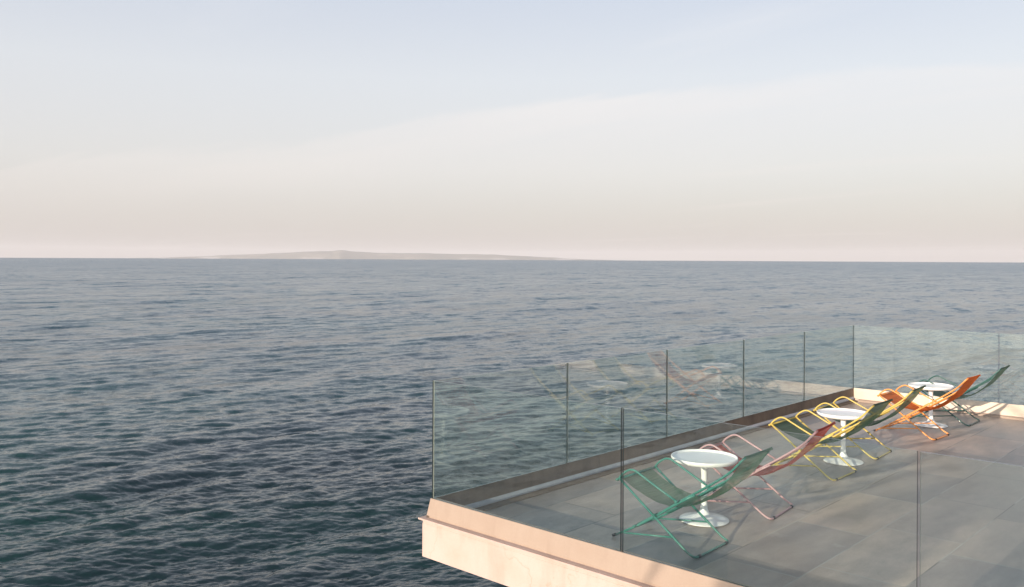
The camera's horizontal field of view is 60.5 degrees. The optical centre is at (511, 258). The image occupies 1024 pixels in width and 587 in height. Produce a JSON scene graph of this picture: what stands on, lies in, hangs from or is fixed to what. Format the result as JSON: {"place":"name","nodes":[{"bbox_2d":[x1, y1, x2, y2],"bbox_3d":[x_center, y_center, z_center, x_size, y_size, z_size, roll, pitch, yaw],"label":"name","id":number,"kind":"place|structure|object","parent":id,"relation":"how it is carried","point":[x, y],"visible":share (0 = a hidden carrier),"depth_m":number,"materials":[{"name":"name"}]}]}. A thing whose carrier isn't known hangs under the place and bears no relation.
{"place":"outdoors","nodes":[
{"label":"outdoors","id":0,"kind":"place"},
{"bbox_2d":[156,250,629,260],"bbox_3d":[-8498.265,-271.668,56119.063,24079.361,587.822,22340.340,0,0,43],"label":"island","id":1,"kind":"structure","parent":0,"point":[340,254],"depth_m":54276.57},
{"bbox_2d":[0,258,1023,586],"bbox_3d":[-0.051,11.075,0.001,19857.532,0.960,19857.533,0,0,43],"label":"sea","id":2,"kind":"structure","parent":0,"point":[174,422],"depth_m":81.43,"materials":[{"name":"liquid"}]},
{"bbox_2d":[0,0,1023,262],"label":"sky","id":3,"kind":"structure","parent":0,"point":[632,130],"materials":[{"name":"white"}]},
{"bbox_3d":[8.074,7.568,5.429,12.400,10.008,5.806,0,0,43],"label":"retaining wall","id":4,"kind":"object","parent":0,"visible":0},
{"bbox_2d":[418,398,1023,586],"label":"terrace slab","id":5,"kind":"structure","parent":4,"relation":"on","point":[503,562],"depth_m":6.80,"materials":[{"name":"beige concrete"}]},
{"bbox_2d":[427,498,752,586],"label":"parapet","id":6,"kind":"structure","parent":5,"relation":"on","point":[639,569],"depth_m":6.37,"materials":[{"name":"concrete"}]},
{"bbox_2d":[432,380,621,550],"bbox_3d":[0.045,1.534,6.787,1.958,0.998,0.014,0,0,43],"label":"glass panel","id":7,"kind":"object","parent":6,"relation":"on","point":[513,520],"visible":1,"depth_m":6.65,"materials":[{"name":"grey"}]},
{"bbox_2d":[622,408,917,586],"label":"glass panel","id":8,"kind":"object","parent":6,"relation":"on","point":[741,425],"visible":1,"depth_m":5.73,"materials":[{"name":"grey"}]},
{"bbox_2d":[920,451,1023,573],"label":"glass panel","id":9,"kind":"object","parent":6,"relation":"on","point":[920,495],"visible":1,"depth_m":4.76,"materials":[{"name":"grey"}]},
{"bbox_2d":[426,388,857,516],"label":"parapet","id":10,"kind":"structure","parent":5,"relation":"on","point":[503,490],"depth_m":9.35,"materials":[{"name":"concrete"}]},
{"bbox_2d":[433,363,567,497],"bbox_3d":[-0.059,1.533,8.111,0.014,0.998,1.782,0,0,43],"label":"glass panel","id":11,"kind":"object","parent":10,"relation":"on","point":[521,474],"visible":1,"depth_m":8.40,"materials":[{"name":"grey"}]},
{"bbox_2d":[567,350,666,462],"bbox_3d":[1.167,1.539,9.428,0.014,0.998,1.786,0,0,43],"label":"glass panel","id":12,"kind":"object","parent":10,"relation":"on","point":[624,447],"visible":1,"depth_m":9.29,"materials":[{"name":"grey"}]},
{"bbox_2d":[667,340,743,436],"bbox_3d":[2.395,1.544,10.746,0.014,0.998,1.786,0,0,43],"label":"glass panel","id":13,"kind":"object","parent":10,"relation":"on","point":[667,389],"visible":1,"depth_m":10.52,"materials":[{"name":"grey"}]},
{"bbox_2d":[744,332,804,415],"bbox_3d":[3.623,1.550,12.064,0.014,0.998,1.786,0,0,43],"label":"glass panel","id":14,"kind":"object","parent":10,"relation":"on","point":[804,364],"visible":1,"depth_m":12.71,"materials":[{"name":"grey"}]},
{"bbox_2d":[804,325,853,400],"bbox_3d":[4.849,1.556,13.380,0.014,0.998,1.782,0,0,43],"label":"glass panel","id":15,"kind":"object","parent":10,"relation":"on","point":[853,364],"visible":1,"depth_m":14.03,"materials":[{"name":"grey"}]},
{"bbox_2d":[485,402,1023,586],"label":"terrace floor","id":16,"kind":"structure","parent":5,"relation":"on","point":[858,528],"depth_m":7.76,"materials":[{"name":"tile"}]},
{"bbox_2d":[612,447,772,558],"bbox_3d":[1.400,1.832,6.871,1.156,0.822,0.600,0,0,42],"label":"deck chair","id":17,"kind":"object","parent":16,"relation":"on","point":[650,483],"visible":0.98,"depth_m":6.92,"materials":[{"name":"green fabric"}]},
{"bbox_2d":[671,449,737,526],"bbox_3d":[1.649,1.965,7.532,0.564,0.550,0.564,0,0,43],"label":"side table","id":18,"kind":"object","parent":16,"relation":"on","point":[704,460],"visible":0.91,"depth_m":7.50,"materials":[{"name":"white paint"}]},
{"bbox_2d":[699,421,835,519],"bbox_3d":[2.240,1.836,7.870,1.156,0.822,0.633,0,0,37],"label":"deck chair","id":19,"kind":"object","parent":16,"relation":"on","point":[761,470],"visible":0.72,"depth_m":7.78,"materials":[{"name":"fabric"}]},
{"bbox_2d":[768,399,892,480],"bbox_3d":[3.318,1.841,9.221,1.156,0.822,0.665,0,0,43],"label":"deck chair","id":20,"kind":"object","parent":16,"relation":"on","point":[873,412],"visible":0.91,"depth_m":9.25,"materials":[{"name":"yellow paint"}]},
{"bbox_2d":[817,408,865,465],"bbox_3d":[3.675,1.974,9.738,0.564,0.550,0.564,0,0,43],"label":"side table","id":21,"kind":"object","parent":16,"relation":"on","point":[843,415],"visible":0.85,"depth_m":9.71,"materials":[{"name":"white paint"}]},
{"bbox_2d":[813,385,925,459],"bbox_3d":[4.119,1.845,10.191,1.156,0.822,0.671,0,0,39],"label":"deck chair","id":22,"kind":"object","parent":16,"relation":"on","point":[909,397],"visible":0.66,"depth_m":10.09,"materials":[{"name":"fabric"}]},
{"bbox_2d":[873,374,980,439],"bbox_3d":[5.300,1.850,11.232,0.601,0.822,1.156,0,0,-44],"label":"deck chair","id":23,"kind":"object","parent":16,"relation":"on","point":[896,396],"visible":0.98,"depth_m":11.25,"materials":[{"name":"fabric"}]},
{"bbox_2d":[908,382,953,427],"bbox_3d":[5.684,1.984,11.913,0.564,0.550,0.564,0,0,43],"label":"side table","id":24,"kind":"object","parent":16,"relation":"on","point":[930,387],"visible":0.83,"depth_m":11.88,"materials":[{"name":"white paint"}]},
{"bbox_2d":[909,365,1009,425],"bbox_3d":[6.211,1.855,12.190,1.156,0.822,0.656,0,0,41],"label":"deck chair","id":25,"kind":"object","parent":16,"relation":"on","point":[997,374],"visible":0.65,"depth_m":12.17,"materials":[{"name":"fabric"}]},
{"bbox_2d":[854,388,1023,420],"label":"parapet","id":26,"kind":"structure","parent":5,"relation":"on","point":[975,406],"depth_m":12.87,"materials":[{"name":"beige concrete"}]},
{"bbox_2d":[857,325,998,402],"bbox_3d":[6.224,1.562,13.327,2.085,0.998,0.014,0,0,43],"label":"glass panel","id":27,"kind":"object","parent":26,"relation":"on","point":[948,330],"visible":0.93,"depth_m":12.98,"materials":[{"name":"grey"}]},
{"bbox_2d":[999,333,1021,404],"bbox_3d":[7.766,1.570,11.890,2.100,0.998,0.014,0,0,43],"label":"glass panel","id":28,"kind":"object","parent":26,"relation":"on","point":[999,352],"visible":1,"depth_m":12.61,"materials":[{"name":"grey"}]}
]}

